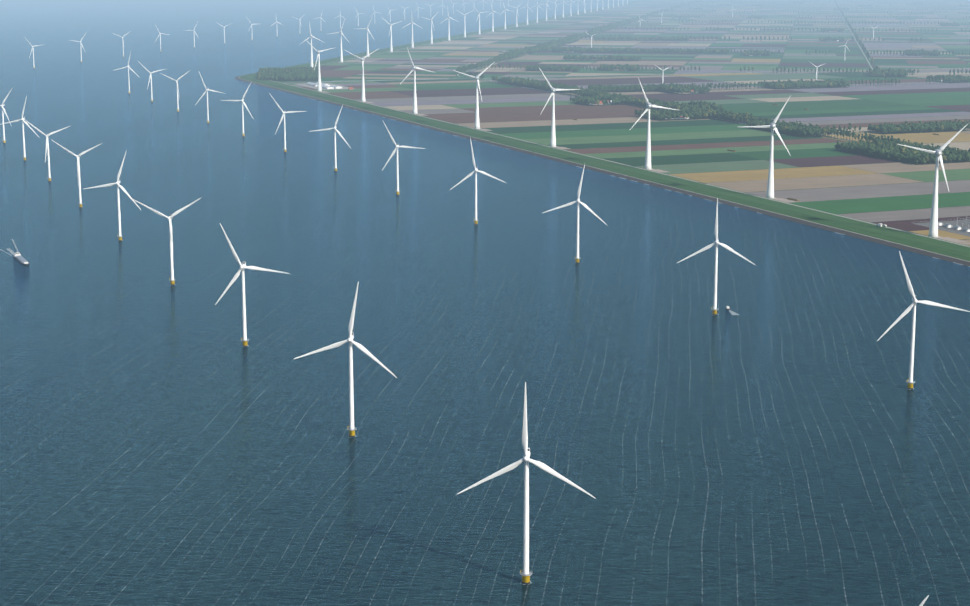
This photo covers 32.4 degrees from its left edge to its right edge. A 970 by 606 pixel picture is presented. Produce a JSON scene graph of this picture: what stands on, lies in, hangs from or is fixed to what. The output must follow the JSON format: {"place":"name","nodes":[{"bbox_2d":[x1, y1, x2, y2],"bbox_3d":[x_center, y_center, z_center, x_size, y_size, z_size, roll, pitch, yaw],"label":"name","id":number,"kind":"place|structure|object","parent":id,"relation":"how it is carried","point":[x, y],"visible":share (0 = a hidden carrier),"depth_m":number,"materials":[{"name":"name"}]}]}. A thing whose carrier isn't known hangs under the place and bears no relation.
{"place":"outdoors","nodes":[
{"label":"outdoors","id":0,"kind":"place"},
{"bbox_2d":[0,0,969,605],"bbox_3d":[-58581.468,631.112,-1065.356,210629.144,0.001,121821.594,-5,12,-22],"label":"lake water","id":1,"kind":"structure","parent":0,"point":[786,436],"depth_m":1757.38,"materials":[{"name":"blue liquid"}]},
{"bbox_2d":[0,89,11,142],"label":"offshore turbine","id":2,"kind":"object","parent":1,"relation":"in","point":[3,140],"visible":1,"depth_m":3934.29,"materials":[{"name":"white metal"}]},
{"bbox_2d":[2,96,38,160],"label":"offshore turbine","id":3,"kind":"object","parent":1,"relation":"in","point":[23,122],"visible":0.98,"depth_m":3579.33,"materials":[{"name":"white metal"}]},
{"bbox_2d":[13,252,28,264],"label":"boat","id":4,"kind":"object","parent":1,"relation":"on","point":[20,258],"visible":1,"depth_m":2369.36,"materials":[{"name":"grey"}]},
{"bbox_2d":[25,38,40,67],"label":"offshore turbine","id":5,"kind":"object","parent":1,"relation":"in","point":[33,52],"visible":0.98,"depth_m":6857.03,"materials":[{"name":"white metal"}]},
{"bbox_2d":[24,119,69,181],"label":"offshore turbine","id":6,"kind":"object","parent":1,"relation":"in","point":[47,152],"visible":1,"depth_m":3228.51,"materials":[{"name":"white metal"}]},
{"bbox_2d":[52,140,101,207],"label":"offshore turbine","id":7,"kind":"object","parent":1,"relation":"in","point":[79,179],"visible":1,"depth_m":2875.03,"materials":[{"name":"white metal"}]},
{"bbox_2d":[70,33,85,61],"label":"offshore turbine","id":8,"kind":"object","parent":1,"relation":"in","point":[80,46],"visible":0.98,"depth_m":7299.10,"materials":[{"name":"white metal"}]},
{"bbox_2d":[85,150,140,240],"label":"offshore turbine","id":9,"kind":"object","parent":1,"relation":"in","point":[119,236],"visible":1,"depth_m":2521.58,"materials":[{"name":"white metal"}]},
{"bbox_2d":[113,32,128,56],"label":"offshore turbine","id":10,"kind":"object","parent":1,"relation":"in","point":[122,42],"visible":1,"depth_m":7745.19,"materials":[{"name":"white metal"}]},
{"bbox_2d":[116,52,139,92],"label":"offshore turbine","id":11,"kind":"object","parent":1,"relation":"in","point":[128,73],"visible":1,"depth_m":5489.50,"materials":[{"name":"white metal"}]},
{"bbox_2d":[138,61,163,101],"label":"offshore turbine","id":12,"kind":"object","parent":1,"relation":"in","point":[150,76],"visible":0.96,"depth_m":5139.07,"materials":[{"name":"white metal"}]},
{"bbox_2d":[154,27,168,51],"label":"offshore turbine","id":13,"kind":"object","parent":1,"relation":"in","point":[160,39],"visible":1,"depth_m":8191.20,"materials":[{"name":"white metal"}]},
{"bbox_2d":[133,198,200,285],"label":"offshore turbine","id":14,"kind":"object","parent":1,"relation":"in","point":[172,280],"visible":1,"depth_m":2168.92,"materials":[{"name":"white metal"}]},
{"bbox_2d":[162,71,188,111],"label":"offshore turbine","id":15,"kind":"object","parent":1,"relation":"in","point":[177,109],"visible":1,"depth_m":4787.73,"materials":[{"name":"white metal"}]},
{"bbox_2d":[185,22,197,47],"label":"offshore turbine","id":16,"kind":"object","parent":1,"relation":"in","point":[195,33],"visible":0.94,"depth_m":8632.60,"materials":[{"name":"white metal"}]},
{"bbox_2d":[195,72,225,122],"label":"offshore turbine","id":17,"kind":"object","parent":1,"relation":"in","point":[207,90],"visible":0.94,"depth_m":4438.87,"materials":[{"name":"white metal"}]},
{"bbox_2d":[222,83,252,136],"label":"offshore turbine","id":18,"kind":"object","parent":1,"relation":"in","point":[243,134],"visible":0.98,"depth_m":4087.56,"materials":[{"name":"white metal"}]},
{"bbox_2d":[215,224,289,346],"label":"offshore turbine","id":19,"kind":"object","parent":1,"relation":"in","point":[243,266],"visible":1,"depth_m":1817.42,"materials":[{"name":"white metal"}]},
{"bbox_2d":[269,93,304,152],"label":"offshore turbine","id":20,"kind":"object","parent":1,"relation":"in","point":[284,148],"visible":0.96,"depth_m":3736.89,"materials":[{"name":"white metal"}]},
{"bbox_2d":[309,105,350,171],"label":"offshore turbine","id":21,"kind":"object","parent":1,"relation":"in","point":[339,133],"visible":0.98,"depth_m":3385.06,"materials":[{"name":"white metal"}]},
{"bbox_2d":[294,282,396,436],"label":"offshore turbine","id":22,"kind":"object","parent":1,"relation":"in","point":[352,429],"visible":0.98,"depth_m":1463.95,"materials":[{"name":"white metal"}]},
{"bbox_2d":[0,239,738,314],"bbox_3d":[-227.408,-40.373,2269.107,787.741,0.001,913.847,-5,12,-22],"label":"boats","id":23,"kind":"object","parent":1,"relation":"on","point":[13,253],"visible":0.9,"depth_m":2439.17,"materials":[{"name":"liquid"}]},
{"bbox_2d":[382,121,424,194],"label":"offshore turbine","id":24,"kind":"object","parent":1,"relation":"in","point":[397,191],"visible":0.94,"depth_m":3034.99,"materials":[{"name":"white metal"}]},
{"bbox_2d":[450,138,505,224],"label":"offshore turbine","id":25,"kind":"object","parent":1,"relation":"in","point":[476,170],"visible":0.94,"depth_m":2683.38,"materials":[{"name":"white metal"}]},
{"bbox_2d":[457,382,595,584],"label":"offshore turbine","id":26,"kind":"object","parent":1,"relation":"in","point":[526,574],"visible":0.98,"depth_m":1111.50,"materials":[{"name":"white metal"}]},
{"bbox_2d":[543,164,606,262],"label":"offshore turbine","id":27,"kind":"object","parent":1,"relation":"in","point":[577,258],"visible":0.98,"depth_m":2332.03,"materials":[{"name":"white metal"}]},
{"bbox_2d":[677,198,754,314],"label":"offshore turbine","id":28,"kind":"object","parent":1,"relation":"in","point":[715,308],"visible":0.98,"depth_m":1982.49,"materials":[{"name":"white metal"}]},
{"bbox_2d":[877,251,969,389],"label":"offshore turbine","id":29,"kind":"object","parent":1,"relation":"in","point":[910,381],"visible":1,"depth_m":1631.99,"materials":[{"name":"white metal"}]},
{"bbox_2d":[234,36,969,266],"bbox_3d":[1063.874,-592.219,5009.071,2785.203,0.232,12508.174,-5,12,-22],"label":"surf water","id":30,"kind":"structure","parent":0,"point":[612,175],"depth_m":3257.02,"materials":[{"name":"liquid"}]},
{"bbox_2d":[235,0,969,265],"bbox_3d":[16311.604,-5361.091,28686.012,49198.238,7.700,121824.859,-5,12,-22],"label":"dike","id":31,"kind":"structure","parent":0,"point":[949,251],"depth_m":3293.94,"materials":[{"name":"plant"}]},
{"bbox_2d":[299,23,324,67],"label":"wind turbine","id":32,"kind":"object","parent":31,"relation":"on","point":[311,60],"visible":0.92,"depth_m":6895.57,"materials":[{"name":"metal"}]},
{"bbox_2d":[305,39,335,91],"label":"wind turbine","id":33,"kind":"object","parent":31,"relation":"on","point":[319,73],"visible":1,"depth_m":5592.42,"materials":[{"name":"metal"}]},
{"bbox_2d":[330,20,348,61],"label":"wind turbine","id":34,"kind":"object","parent":31,"relation":"on","point":[341,54],"visible":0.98,"depth_m":7331.53,"materials":[{"name":"metal"}]},
{"bbox_2d":[345,49,377,101],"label":"wind turbine","id":35,"kind":"object","parent":31,"relation":"on","point":[363,99],"visible":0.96,"depth_m":5161.51,"materials":[{"name":"metal"}]},
{"bbox_2d":[359,19,373,56],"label":"wind turbine","id":36,"kind":"object","parent":31,"relation":"on","point":[367,51],"visible":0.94,"depth_m":7760.25,"materials":[{"name":"metal"}]},
{"bbox_2d":[385,20,400,51],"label":"wind turbine","id":37,"kind":"object","parent":31,"relation":"on","point":[391,49],"visible":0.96,"depth_m":8197.89,"materials":[{"name":"metal"}]},
{"bbox_2d":[406,17,419,47],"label":"wind turbine","id":38,"kind":"object","parent":31,"relation":"on","point":[412,42],"visible":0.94,"depth_m":8629.88,"materials":[{"name":"metal"}]},
{"bbox_2d":[400,48,435,113],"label":"wind turbine","id":39,"kind":"object","parent":31,"relation":"on","point":[414,68],"visible":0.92,"depth_m":4727.65,"materials":[{"name":"metal"}]},
{"bbox_2d":[422,17,434,43],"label":"wind turbine","id":40,"kind":"object","parent":31,"relation":"on","point":[431,40],"visible":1,"depth_m":9061.83,"materials":[{"name":"metal"}]},
{"bbox_2d":[441,6,453,40],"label":"wind turbine","id":41,"kind":"object","parent":31,"relation":"on","point":[448,27],"visible":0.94,"depth_m":9498.11,"materials":[{"name":"metal"}]},
{"bbox_2d":[457,10,469,36],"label":"wind turbine","id":42,"kind":"object","parent":31,"relation":"on","point":[464,24],"visible":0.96,"depth_m":9931.00,"materials":[{"name":"metal"}]},
{"bbox_2d":[453,63,492,128],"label":"wind turbine","id":43,"kind":"object","parent":31,"relation":"on","point":[477,121],"visible":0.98,"depth_m":4295.56,"materials":[{"name":"metal"}]},
{"bbox_2d":[475,8,483,33],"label":"wind turbine","id":44,"kind":"object","parent":31,"relation":"on","point":[479,32],"visible":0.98,"depth_m":10360.39,"materials":[{"name":"metal"}]},
{"bbox_2d":[489,5,499,31],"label":"wind turbine","id":45,"kind":"object","parent":31,"relation":"on","point":[492,20],"visible":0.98,"depth_m":10797.57,"materials":[{"name":"metal"}]},
{"bbox_2d":[499,3,512,28],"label":"wind turbine","id":46,"kind":"object","parent":31,"relation":"on","point":[505,16],"visible":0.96,"depth_m":11226.17,"materials":[{"name":"metal"}]},
{"bbox_2d":[508,2,522,26],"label":"wind turbine","id":47,"kind":"object","parent":31,"relation":"on","point":[516,14],"visible":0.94,"depth_m":11659.48,"materials":[{"name":"metal"}]},
{"bbox_2d":[521,0,531,24],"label":"wind turbine","id":48,"kind":"object","parent":31,"relation":"on","point":[527,13],"visible":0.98,"depth_m":12092.04,"materials":[{"name":"metal"}]},
{"bbox_2d":[531,1,541,22],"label":"wind turbine","id":49,"kind":"object","parent":31,"relation":"on","point":[537,5],"visible":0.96,"depth_m":12526.25,"materials":[{"name":"metal"}]},
{"bbox_2d":[539,68,580,146],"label":"wind turbine","id":50,"kind":"object","parent":31,"relation":"on","point":[553,133],"visible":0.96,"depth_m":3863.15,"materials":[{"name":"white painted metal"},{"name":"concrete"},{"name":"fiberglass"}]},
{"bbox_2d":[322,7,966,242],"bbox_3d":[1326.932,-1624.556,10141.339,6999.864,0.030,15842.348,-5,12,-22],"label":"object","id":51,"kind":"structure","parent":31,"relation":"on","point":[940,237],"depth_m":3392.31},
{"bbox_2d":[630,78,679,169],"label":"wind turbine","id":52,"kind":"object","parent":31,"relation":"on","point":[648,150],"visible":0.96,"depth_m":3430.98,"materials":[{"name":"white painted metal"},{"name":"concrete"},{"name":"fiberglass"}]},
{"bbox_2d":[743,97,790,198],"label":"wind turbine","id":53,"kind":"object","parent":31,"relation":"on","point":[770,183],"visible":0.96,"depth_m":2998.30,"materials":[{"name":"white painted metal"},{"name":"concrete"},{"name":"fiberglass"}]},
{"bbox_2d":[898,123,968,237],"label":"wind turbine","id":54,"kind":"object","parent":31,"relation":"on","point":[933,227],"visible":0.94,"depth_m":2565.81,"materials":[{"name":"white painted metal"},{"name":"concrete"},{"name":"fiberglass"}]},
{"bbox_2d":[294,68,951,82],"bbox_3d":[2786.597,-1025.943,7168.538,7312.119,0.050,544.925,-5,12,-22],"label":"polder canal water","id":55,"kind":"structure","parent":0,"point":[604,75],"depth_m":6432.58,"materials":[{"name":"teal liquid"}]},
{"bbox_2d":[277,0,969,245],"bbox_3d":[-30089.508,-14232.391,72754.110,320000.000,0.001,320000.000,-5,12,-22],"label":"farmland","id":56,"kind":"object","parent":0,"point":[819,173],"depth_m":5473.14,"materials":[{"name":"green plant"}]},
{"bbox_2d":[297,82,354,89],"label":"buildings","id":57,"kind":"structure","parent":56,"relation":"on","point":[327,86],"depth_m":5790.44,"materials":[{"name":"white metal"}]},
{"bbox_2d":[590,100,612,104],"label":"farm buildings","id":58,"kind":"structure","parent":56,"relation":"on","point":[610,102],"depth_m":5078.37,"materials":[{"name":"brick"}]},
{"bbox_2d":[257,0,969,164],"bbox_3d":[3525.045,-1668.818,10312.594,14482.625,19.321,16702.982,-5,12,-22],"label":"trees","id":59,"kind":"object","parent":56,"relation":"on","point":[950,157],"visible":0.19,"depth_m":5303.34,"materials":[{"name":"green plant"}]},
{"bbox_2d":[912,217,969,236],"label":"substation","id":60,"kind":"object","parent":56,"relation":"on","point":[961,227],"visible":0.94,"depth_m":2684.84,"materials":[{"name":"white"}]},
{"bbox_2d":[456,0,969,160],"bbox_3d":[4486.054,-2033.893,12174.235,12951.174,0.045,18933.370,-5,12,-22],"label":"polder roads","id":61,"kind":"structure","parent":0,"point":[862,52],"depth_m":6811.18,"materials":[{"name":"grey asphalt"}]}
]}

